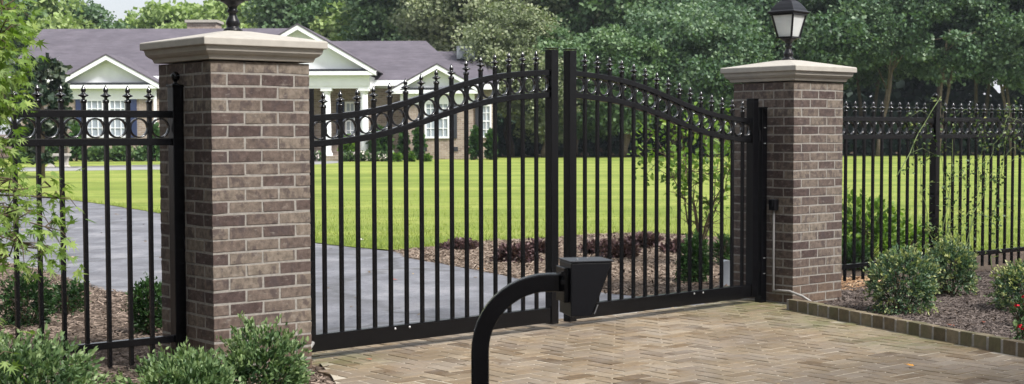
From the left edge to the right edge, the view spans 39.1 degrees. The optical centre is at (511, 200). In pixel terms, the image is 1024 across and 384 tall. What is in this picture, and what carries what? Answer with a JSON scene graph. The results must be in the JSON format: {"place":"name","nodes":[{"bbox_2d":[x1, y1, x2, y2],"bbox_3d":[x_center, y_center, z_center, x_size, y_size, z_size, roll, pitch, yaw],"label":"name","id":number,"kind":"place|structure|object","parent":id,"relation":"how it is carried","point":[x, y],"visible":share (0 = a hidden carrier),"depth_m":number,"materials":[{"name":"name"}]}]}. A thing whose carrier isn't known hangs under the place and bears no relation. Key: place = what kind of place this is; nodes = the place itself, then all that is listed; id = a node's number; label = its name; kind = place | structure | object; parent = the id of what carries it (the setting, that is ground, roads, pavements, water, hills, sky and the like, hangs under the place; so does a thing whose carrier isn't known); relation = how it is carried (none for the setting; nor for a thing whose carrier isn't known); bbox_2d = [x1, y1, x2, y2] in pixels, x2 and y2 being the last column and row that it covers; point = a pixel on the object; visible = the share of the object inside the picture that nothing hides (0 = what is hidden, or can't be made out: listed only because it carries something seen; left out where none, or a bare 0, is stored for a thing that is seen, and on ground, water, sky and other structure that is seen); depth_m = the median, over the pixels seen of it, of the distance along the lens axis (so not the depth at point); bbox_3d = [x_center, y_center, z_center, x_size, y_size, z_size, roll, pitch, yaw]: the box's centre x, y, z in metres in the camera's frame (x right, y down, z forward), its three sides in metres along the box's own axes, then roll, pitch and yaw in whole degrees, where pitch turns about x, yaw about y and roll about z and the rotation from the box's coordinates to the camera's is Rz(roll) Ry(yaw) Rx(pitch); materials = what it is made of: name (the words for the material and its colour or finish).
{"place":"outdoors","nodes":[
{"label":"outdoors","id":0,"kind":"place"},
{"bbox_2d":[0,161,337,171],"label":"path","id":1,"kind":"structure","parent":0,"point":[122,167],"depth_m":46.38,"materials":[{"name":"concrete"}]},
{"bbox_2d":[47,153,70,166],"bbox_3d":[-14.800,-1.289,46.990,0.750,0.465,0.360,0,3,0],"label":"stone bench","id":2,"kind":"object","parent":1,"relation":"on","point":[66,158],"visible":0.59,"depth_m":46.91,"materials":[{"name":"stone"}]},
{"bbox_2d":[0,192,699,332],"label":"asphalt driveway","id":3,"kind":"structure","parent":0,"point":[97,257],"depth_m":13.68,"materials":[{"name":"grey asphalt"}]},
{"bbox_2d":[0,0,1000,134],"label":"sky","id":4,"kind":"structure","parent":0,"point":[119,6],"materials":[{"name":"white"}]},
{"bbox_2d":[0,155,1023,256],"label":"lawn","id":5,"kind":"structure","parent":0,"point":[95,180],"depth_m":30.48,"materials":[{"name":"green plant"}]},
{"bbox_2d":[17,146,47,163],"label":"shrub","id":6,"kind":"object","parent":5,"relation":"on","point":[23,154],"visible":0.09,"depth_m":51.60,"materials":[{"name":"green plant"}]},
{"bbox_2d":[5,52,75,177],"bbox_3d":[-12.506,-2.171,37.931,2.100,3.411,2.073,0,3,0],"label":"magnolia tree","id":7,"kind":"object","parent":5,"relation":"on","point":[54,69],"visible":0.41,"depth_m":37.62,"materials":[{"name":"green plant"}]},
{"bbox_2d":[47,123,58,160],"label":"columnar shrub","id":8,"kind":"object","parent":5,"relation":"on","point":[54,149],"visible":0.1,"depth_m":53.84,"materials":[{"name":"green plant"}]},
{"bbox_2d":[68,121,81,160],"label":"columnar shrub","id":9,"kind":"object","parent":5,"relation":"on","point":[76,152],"visible":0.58,"depth_m":53.81,"materials":[{"name":"green plant"}]},
{"bbox_2d":[87,146,111,161],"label":"shrub","id":10,"kind":"object","parent":5,"relation":"on","point":[95,153],"visible":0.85,"depth_m":53.67,"materials":[{"name":"green plant"}]},
{"bbox_2d":[109,146,133,161],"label":"shrub","id":11,"kind":"object","parent":5,"relation":"on","point":[117,153],"visible":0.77,"depth_m":53.69,"materials":[{"name":"green plant"}]},
{"bbox_2d":[131,145,153,160],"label":"shrub","id":12,"kind":"object","parent":5,"relation":"on","point":[139,153],"visible":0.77,"depth_m":53.77,"materials":[{"name":"green plant"}]},
{"bbox_2d":[146,122,159,160],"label":"columnar shrub","id":13,"kind":"object","parent":5,"relation":"on","point":[156,149],"visible":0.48,"depth_m":53.84,"materials":[{"name":"green plant"}]},
{"bbox_2d":[314,150,320,160],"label":"flower bush","id":14,"kind":"object","parent":5,"relation":"on","point":[317,155],"visible":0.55,"depth_m":52.86,"materials":[{"name":"white plant"}]},
{"bbox_2d":[337,133,354,160],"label":"conical shrub","id":15,"kind":"object","parent":5,"relation":"on","point":[349,147],"visible":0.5,"depth_m":53.29,"materials":[{"name":"green plant"}]},
{"bbox_2d":[343,150,354,161],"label":"flower bush","id":16,"kind":"object","parent":5,"relation":"on","point":[348,156],"visible":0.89,"depth_m":52.78,"materials":[{"name":"green plant"}]},
{"bbox_2d":[354,150,371,161],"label":"flower bush","id":17,"kind":"object","parent":5,"relation":"on","point":[364,155],"visible":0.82,"depth_m":52.79,"materials":[{"name":"green plant"}]},
{"bbox_2d":[365,124,395,155],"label":"shrub","id":18,"kind":"object","parent":5,"relation":"on","point":[381,143],"visible":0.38,"depth_m":54.28,"materials":[{"name":"green plant"}]},
{"bbox_2d":[376,150,387,161],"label":"flower bush","id":19,"kind":"object","parent":5,"relation":"on","point":[381,155],"visible":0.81,"depth_m":52.79,"materials":[{"name":"green plant"}]},
{"bbox_2d":[392,152,402,161],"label":"shrub","id":20,"kind":"object","parent":5,"relation":"on","point":[397,156],"visible":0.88,"depth_m":52.38,"materials":[{"name":"green plant"}]},
{"bbox_2d":[396,131,410,159],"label":"columnar shrub","id":21,"kind":"object","parent":5,"relation":"on","point":[399,146],"visible":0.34,"depth_m":54.44,"materials":[{"name":"green plant"}]},
{"bbox_2d":[408,151,416,161],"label":"shrub","id":22,"kind":"object","parent":5,"relation":"on","point":[412,157],"visible":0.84,"depth_m":52.40,"materials":[{"name":"green plant"}]},
{"bbox_2d":[411,127,427,159],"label":"columnar shrub","id":23,"kind":"object","parent":5,"relation":"on","point":[415,139],"visible":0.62,"depth_m":54.46,"materials":[{"name":"green plant"}]},
{"bbox_2d":[469,125,478,159],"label":"columnar shrub","id":24,"kind":"object","parent":5,"relation":"on","point":[474,144],"visible":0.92,"depth_m":54.44,"materials":[{"name":"green plant"}]},
{"bbox_2d":[483,127,498,159],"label":"columnar shrub","id":25,"kind":"object","parent":5,"relation":"on","point":[488,146],"visible":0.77,"depth_m":54.46,"materials":[{"name":"green plant"}]},
{"bbox_2d":[448,0,572,156],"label":"tree","id":26,"kind":"object","parent":5,"relation":"on","point":[488,43],"visible":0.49,"depth_m":59.55,"materials":[{"name":"green plant"}]},
{"bbox_2d":[497,46,590,157],"bbox_3d":[1.349,-4.025,58.890,4.512,4.662,4.336,1,3,16],"label":"tree","id":27,"kind":"object","parent":5,"relation":"on","point":[515,109],"visible":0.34,"depth_m":57.97,"materials":[{"name":"green plant"}]},
{"bbox_2d":[517,22,631,156],"bbox_3d":[2.495,-4.596,60.031,5.572,5.705,6.018,0,3,0],"label":"tree","id":28,"kind":"object","parent":5,"relation":"on","point":[577,43],"visible":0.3,"depth_m":58.68,"materials":[{"name":"green plant"}]},
{"bbox_2d":[576,23,686,156],"bbox_3d":[4.383,-4.492,58.765,5.365,5.613,5.296,0,3,0],"label":"tree","id":29,"kind":"object","parent":5,"relation":"on","point":[638,47],"visible":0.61,"depth_m":57.53,"materials":[{"name":"green plant"}]},
{"bbox_2d":[642,0,776,156],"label":"tree","id":30,"kind":"object","parent":5,"relation":"on","point":[737,44],"visible":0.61,"depth_m":57.44,"materials":[{"name":"green plant"}]},
{"bbox_2d":[750,0,887,88],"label":"tree","id":31,"kind":"object","parent":5,"relation":"on","point":[846,17],"visible":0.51,"depth_m":58.46,"materials":[{"name":"green plant"}]},
{"bbox_2d":[834,0,941,155],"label":"tree","id":32,"kind":"object","parent":5,"relation":"on","point":[885,53],"visible":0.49,"depth_m":58.78,"materials":[{"name":"green plant"}]},
{"bbox_2d":[884,220,941,250],"bbox_3d":[4.383,0.412,16.031,0.764,0.378,0.612,0,3,0],"label":"bush","id":33,"kind":"object","parent":5,"relation":"on","point":[911,234],"visible":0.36,"depth_m":15.96,"materials":[{"name":"green plant"}]},
{"bbox_2d":[871,0,1000,148],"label":"tree","id":34,"kind":"object","parent":5,"relation":"on","point":[937,62],"visible":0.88,"depth_m":58.57,"materials":[{"name":"green plant"}]},
{"bbox_2d":[945,0,1023,155],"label":"tree","id":35,"kind":"object","parent":5,"relation":"on","point":[1003,66],"visible":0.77,"depth_m":58.51,"materials":[{"name":"green plant"}]},
{"bbox_2d":[0,135,1023,383],"bbox_3d":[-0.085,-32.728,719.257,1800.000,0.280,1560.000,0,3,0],"label":"ground","id":36,"kind":"structure","parent":0,"point":[858,273],"depth_m":10.73,"materials":[{"name":"brown soil"}]},
{"bbox_2d":[0,0,47,99],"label":"tree","id":37,"kind":"object","parent":36,"relation":"on","point":[19,44],"visible":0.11,"depth_m":79.04,"materials":[{"name":"green plant"}]},
{"bbox_2d":[0,268,60,326],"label":"boxwood","id":38,"kind":"object","parent":36,"relation":"on","point":[29,294],"visible":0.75,"depth_m":9.93,"materials":[{"name":"green plant"}]},
{"bbox_2d":[0,0,95,379],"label":"japanese maple","id":39,"kind":"object","parent":36,"relation":"on","point":[7,216],"visible":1,"depth_m":5.13,"materials":[{"name":"green plant"}]},
{"bbox_2d":[1,0,103,59],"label":"tree","id":40,"kind":"object","parent":36,"relation":"on","point":[65,21],"visible":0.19,"depth_m":80.02,"materials":[{"name":"green plant"}]},
{"bbox_2d":[46,277,90,314],"bbox_3d":[-3.268,0.703,10.562,0.319,0.288,0.323,2,3,32],"label":"boxwood","id":41,"kind":"object","parent":36,"relation":"on","point":[76,290],"visible":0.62,"depth_m":10.54,"materials":[{"name":"green plant"}]},
{"bbox_2d":[14,0,137,42],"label":"tree","id":42,"kind":"object","parent":36,"relation":"on","point":[95,16],"visible":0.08,"depth_m":82.47,"materials":[{"name":"green plant"}]},
{"bbox_2d":[0,72,186,376],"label":"iron fence","id":43,"kind":"object","parent":36,"relation":"on","point":[174,115],"visible":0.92,"depth_m":7.57,"materials":[{"name":"black metal"}]},
{"bbox_2d":[118,0,205,28],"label":"tree","id":44,"kind":"object","parent":36,"relation":"on","point":[167,15],"visible":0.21,"depth_m":87.77,"materials":[{"name":"green plant"}]},
{"bbox_2d":[0,262,334,383],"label":"bark mulch","id":45,"kind":"object","parent":36,"relation":"on","point":[119,329],"visible":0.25,"depth_m":9.66,"materials":[{"name":"brown wood"}]},
{"bbox_2d":[0,323,123,383],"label":"shrub","id":46,"kind":"object","parent":45,"relation":"on","point":[40,371],"visible":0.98,"depth_m":5.73,"materials":[{"name":"green plant"}]},
{"bbox_2d":[120,272,161,334],"bbox_3d":[-2.393,0.678,9.501,0.355,0.432,0.318,0,3,0],"label":"boxwood","id":47,"kind":"object","parent":45,"relation":"on","point":[141,292],"visible":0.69,"depth_m":9.43,"materials":[{"name":"green plant"}]},
{"bbox_2d":[108,336,245,383],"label":"shrub","id":48,"kind":"object","parent":36,"relation":"on","point":[190,368],"visible":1,"depth_m":6.03,"materials":[{"name":"green plant"}]},
{"bbox_2d":[199,0,243,27],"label":"tree","id":49,"kind":"object","parent":36,"relation":"on","point":[222,13],"visible":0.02,"depth_m":86.87,"materials":[{"name":"green plant"}]},
{"bbox_2d":[140,30,327,382],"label":"brick pillar","id":50,"kind":"structure","parent":36,"relation":"on","point":[247,173],"depth_m":7.71,"materials":[{"name":"brick"}]},
{"bbox_2d":[214,0,250,30],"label":"pillar lantern","id":51,"kind":"object","parent":50,"relation":"on","point":[232,22],"visible":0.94,"depth_m":7.89,"materials":[{"name":"black metal"}]},
{"bbox_2d":[309,47,558,352],"bbox_3d":[-0.457,-0.060,8.922,2.014,1.835,0.070,-3,4,-42],"label":"gate leaf","id":52,"kind":"object","parent":50,"relation":"attached to","point":[358,336],"visible":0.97,"depth_m":8.92,"materials":[{"name":"black paint"}]},
{"bbox_2d":[222,1,257,27],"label":"tree","id":53,"kind":"object","parent":36,"relation":"on","point":[243,22],"visible":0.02,"depth_m":84.75,"materials":[{"name":"green plant"}]},
{"bbox_2d":[8,20,498,160],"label":"house","id":54,"kind":"structure","parent":36,"relation":"on","point":[116,62],"depth_m":56.41,"materials":[{"name":"brick"}]},
{"bbox_2d":[86,99,103,137],"bbox_3d":[-16.071,-3.151,55.477,0.700,1.483,0.061,0,3,0],"label":"window","id":55,"kind":"structure","parent":54,"relation":"in","point":[95,127],"depth_m":55.47,"materials":[{"name":"white glass"}]},
{"bbox_2d":[108,99,125,137],"bbox_3d":[-15.185,-3.154,55.477,0.700,1.483,0.061,0,3,0],"label":"window","id":56,"kind":"structure","parent":54,"relation":"in","point":[116,127],"depth_m":55.47,"materials":[{"name":"white glass"}]},
{"bbox_2d":[345,102,354,135],"bbox_3d":[-6.384,-3.131,56.880,0.422,1.520,0.061,0,3,0],"label":"window","id":57,"kind":"structure","parent":54,"relation":"in","point":[349,106],"depth_m":56.87,"materials":[{"name":"white glass"}]},
{"bbox_2d":[425,98,448,137],"bbox_3d":[-2.902,-3.166,55.678,0.951,1.550,0.061,0,3,0],"label":"window","id":58,"kind":"structure","parent":54,"relation":"in","point":[444,122],"depth_m":55.69,"materials":[{"name":"white glass"}]},
{"bbox_2d":[483,104,491,137],"bbox_3d":[-1.014,-3.102,56.482,0.419,1.300,0.061,0,3,0],"label":"window","id":59,"kind":"structure","parent":54,"relation":"in","point":[487,123],"depth_m":56.48,"materials":[{"name":"white glass"}]},
{"bbox_2d":[215,310,314,383],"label":"shrub","id":60,"kind":"object","parent":36,"relation":"on","point":[245,355],"visible":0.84,"depth_m":6.77,"materials":[{"name":"green plant"}]},
{"bbox_2d":[241,0,390,37],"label":"tree","id":61,"kind":"object","parent":36,"relation":"on","point":[280,13],"visible":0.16,"depth_m":77.20,"materials":[{"name":"green plant"}]},
{"bbox_2d":[302,0,401,40],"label":"tree","id":62,"kind":"object","parent":36,"relation":"on","point":[326,25],"visible":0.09,"depth_m":75.15,"materials":[{"name":"green plant"}]},
{"bbox_2d":[334,0,470,41],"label":"tree","id":63,"kind":"object","parent":36,"relation":"on","point":[369,23],"visible":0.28,"depth_m":71.87,"materials":[{"name":"green plant"}]},
{"bbox_2d":[382,0,460,45],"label":"tree","id":64,"kind":"object","parent":36,"relation":"on","point":[395,5],"visible":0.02,"depth_m":73.18,"materials":[{"name":"green plant"}]},
{"bbox_2d":[387,0,527,71],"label":"tree","id":65,"kind":"object","parent":36,"relation":"on","point":[423,20],"visible":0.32,"depth_m":66.12,"materials":[{"name":"green plant"}]},
{"bbox_2d":[445,0,613,47],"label":"tree","id":66,"kind":"object","parent":36,"relation":"on","point":[559,8],"visible":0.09,"depth_m":67.16,"materials":[{"name":"green plant"}]},
{"bbox_2d":[395,230,729,295],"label":"bark mulch","id":67,"kind":"object","parent":36,"relation":"on","point":[459,254],"visible":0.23,"depth_m":14.29,"materials":[{"name":"brown wood"}]},
{"bbox_2d":[439,237,483,249],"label":"barberry shrub","id":68,"kind":"object","parent":67,"relation":"on","point":[459,243],"visible":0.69,"depth_m":16.11,"materials":[{"name":"purple plant"}]},
{"bbox_2d":[489,241,543,262],"bbox_3d":[0.056,0.536,14.629,0.576,0.245,0.495,1,3,16],"label":"barberry shrub","id":69,"kind":"object","parent":67,"relation":"on","point":[516,252],"visible":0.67,"depth_m":14.52,"materials":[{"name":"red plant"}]},
{"bbox_2d":[525,237,560,254],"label":"barberry shrub","id":70,"kind":"object","parent":67,"relation":"on","point":[541,247],"visible":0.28,"depth_m":15.53,"materials":[{"name":"purple plant"}]},
{"bbox_2d":[577,238,617,253],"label":"barberry shrub","id":71,"kind":"object","parent":67,"relation":"on","point":[591,246],"visible":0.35,"depth_m":15.52,"materials":[{"name":"purple plant"}]},
{"bbox_2d":[624,231,665,247],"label":"barberry shrub","id":72,"kind":"object","parent":67,"relation":"on","point":[639,238],"visible":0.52,"depth_m":16.31,"materials":[{"name":"purple plant"}]},
{"bbox_2d":[625,102,730,241],"bbox_3d":[1.845,-0.156,14.167,1.500,1.630,1.596,0,3,0],"label":"young tree","id":73,"kind":"object","parent":67,"relation":"on","point":[684,165],"visible":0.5,"depth_m":14.19,"materials":[{"name":"green plant"}]},
{"bbox_2d":[673,228,708,283],"bbox_3d":[1.582,0.496,12.603,0.360,0.507,0.347,0,3,0],"label":"boxwood","id":74,"kind":"object","parent":67,"relation":"on","point":[695,262],"visible":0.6,"depth_m":12.54,"materials":[{"name":"green plant"}]},
{"bbox_2d":[713,233,729,264],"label":"boxwood","id":75,"kind":"object","parent":67,"relation":"on","point":[716,249],"visible":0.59,"depth_m":14.17,"materials":[{"name":"green plant"}]},
{"bbox_2d":[531,0,671,151],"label":"tree","id":76,"kind":"object","parent":36,"relation":"on","point":[586,8],"visible":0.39,"depth_m":66.19,"materials":[{"name":"green plant"}]},
{"bbox_2d":[594,238,642,259],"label":"barberry shrub","id":77,"kind":"object","parent":36,"relation":"on","point":[615,248],"visible":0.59,"depth_m":14.98,"materials":[{"name":"purple plant"}]},
{"bbox_2d":[311,299,1021,383],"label":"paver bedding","id":78,"kind":"object","parent":36,"relation":"on","point":[335,377],"visible":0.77,"depth_m":8.35,"materials":[{"name":"brown sand"}]},
{"bbox_2d":[614,0,727,155],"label":"tree","id":79,"kind":"object","parent":36,"relation":"on","point":[661,14],"visible":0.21,"depth_m":59.53,"materials":[{"name":"green plant"}]},
{"bbox_2d":[659,238,684,252],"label":"barberry shrub","id":80,"kind":"object","parent":36,"relation":"on","point":[673,246],"visible":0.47,"depth_m":15.62,"materials":[{"name":"purple plant"}]},
{"bbox_2d":[718,259,729,286],"bbox_3d":[1.822,0.628,12.262,0.125,0.240,0.140,-1,3,-10],"label":"utility box","id":81,"kind":"object","parent":36,"relation":"on","point":[726,271],"visible":0.43,"depth_m":12.21,"materials":[{"name":"grey plastic"}]},
{"bbox_2d":[497,102,1023,156],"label":"undergrowth","id":82,"kind":"object","parent":36,"relation":"on","point":[501,146],"visible":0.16,"depth_m":62.00,"materials":[{"name":"green plant"}]},
{"bbox_2d":[497,67,1023,151],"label":"woodland","id":83,"kind":"object","parent":36,"relation":"on","point":[914,90],"visible":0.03,"depth_m":76.61,"materials":[{"name":"green plant"}]},
{"bbox_2d":[690,0,832,91],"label":"tree","id":84,"kind":"object","parent":36,"relation":"on","point":[749,3],"visible":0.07,"depth_m":61.43,"materials":[{"name":"green plant"}]},
{"bbox_2d":[720,60,856,304],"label":"brick pillar","id":85,"kind":"structure","parent":36,"relation":"on","point":[801,100],"depth_m":11.07,"materials":[{"name":"brick"}]},
{"bbox_2d":[767,0,809,59],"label":"pillar lantern","id":86,"kind":"object","parent":85,"relation":"on","point":[788,17],"visible":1,"depth_m":11.22,"materials":[{"name":"black metal"}]},
{"bbox_2d":[769,199,810,300],"bbox_3d":[2.121,0.393,10.922,0.402,0.791,0.070,2,4,44],"label":"conduit","id":87,"kind":"object","parent":85,"relation":"attached to","point":[774,205],"depth_m":11.03,"materials":[{"name":"grey plastic"}]},
{"bbox_2d":[841,238,869,270],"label":"bush","id":88,"kind":"object","parent":36,"relation":"on","point":[858,252],"visible":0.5,"depth_m":13.80,"materials":[{"name":"green plant"}]},
{"bbox_2d":[818,13,911,153],"bbox_3d":[15.685,-6.339,63.586,6.077,8.884,6.239,0,3,0],"label":"tree","id":89,"kind":"object","parent":36,"relation":"on","point":[867,76],"visible":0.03,"depth_m":63.78,"materials":[{"name":"green plant"}]},
{"bbox_2d":[842,186,912,257],"bbox_3d":[3.700,0.264,14.744,0.902,0.809,1.012,-1,3,-25],"label":"bush","id":90,"kind":"object","parent":36,"relation":"on","point":[867,220],"visible":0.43,"depth_m":14.73,"materials":[{"name":"green plant"}]},
{"bbox_2d":[787,299,1023,356],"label":"brick kerb","id":91,"kind":"structure","parent":36,"relation":"on","point":[1000,344],"depth_m":9.29,"materials":[{"name":"brown brick"}]},
{"bbox_2d":[823,269,1022,337],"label":"bark mulch","id":92,"kind":"object","parent":36,"relation":"on","point":[964,306],"visible":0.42,"depth_m":10.62,"materials":[{"name":"brown wood"}]},
{"bbox_2d":[841,275,899,289],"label":"fallen leaf litter","id":93,"kind":"object","parent":92,"relation":"on","point":[848,280],"visible":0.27,"depth_m":12.40,"materials":[{"name":"beige plant"}]},
{"bbox_2d":[863,242,943,315],"bbox_3d":[2.862,0.569,10.523,0.614,0.529,0.597,0,3,0],"label":"shrub","id":94,"kind":"object","parent":92,"relation":"on","point":[917,289],"visible":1,"depth_m":10.42,"materials":[{"name":"green plant"}]},
{"bbox_2d":[919,230,980,296],"bbox_3d":[3.511,0.512,11.573,0.505,0.539,0.509,0,3,0],"label":"shrub","id":95,"kind":"object","parent":92,"relation":"on","point":[960,265],"visible":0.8,"depth_m":11.50,"materials":[{"name":"green plant"}]},
{"bbox_2d":[983,258,1023,310],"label":"shrub","id":96,"kind":"object","parent":92,"relation":"on","point":[1015,285],"visible":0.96,"depth_m":10.57,"materials":[{"name":"green plant"}]},
{"bbox_2d":[1009,294,1023,322],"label":"flowering plant","id":97,"kind":"object","parent":92,"relation":"on","point":[1019,315],"visible":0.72,"depth_m":9.73,"materials":[{"name":"green plant"}]},
{"bbox_2d":[1009,316,1023,340],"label":"flowering plant","id":98,"kind":"object","parent":92,"relation":"on","point":[1019,325],"visible":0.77,"depth_m":8.87,"materials":[{"name":"green plant"}]},
{"bbox_2d":[842,93,1023,280],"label":"iron fence","id":99,"kind":"object","parent":36,"relation":"on","point":[934,121],"visible":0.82,"depth_m":12.56,"materials":[{"name":"black metal"}]},
{"bbox_2d":[896,97,1023,269],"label":"climbing vine","id":100,"kind":"object","parent":99,"relation":"attached to","point":[964,178],"visible":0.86,"depth_m":12.89,"materials":[{"name":"green plant"}]},
{"bbox_2d":[929,0,1021,154],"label":"tree","id":101,"kind":"object","parent":36,"relation":"on","point":[976,93],"visible":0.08,"depth_m":62.53,"materials":[{"name":"green plant"}]},
{"bbox_2d":[1008,0,1023,94],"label":"tree","id":102,"kind":"object","parent":36,"relation":"on","point":[1017,4],"visible":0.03,"depth_m":60.61,"materials":[{"name":"green plant"}]},
{"bbox_2d":[311,299,1023,383],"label":"paver driveway","id":103,"kind":"structure","parent":0,"point":[622,327],"depth_m":8.48,"materials":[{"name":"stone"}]},
{"bbox_2d":[471,257,613,383],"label":"intercom pedestal","id":104,"kind":"object","parent":103,"relation":"on","point":[576,284],"visible":1,"depth_m":4.14,"materials":[{"name":"black metal"}]},
{"bbox_2d":[755,107,767,302],"bbox_3d":[1.905,0.044,11.064,0.098,1.519,0.071,-3,4,-42],"label":"gate hinge post","id":105,"kind":"object","parent":103,"relation":"on","point":[762,187],"visible":0.9,"depth_m":11.04,"materials":[{"name":"black metal"}]},
{"bbox_2d":[563,48,758,321],"bbox_3d":[1.112,-0.131,10.339,2.014,1.835,0.071,-3,4,-42],"label":"gate leaf","id":106,"kind":"object","parent":105,"relation":"attached to","point":[645,301],"visible":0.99,"depth_m":10.27,"materials":[{"name":"black paint"}]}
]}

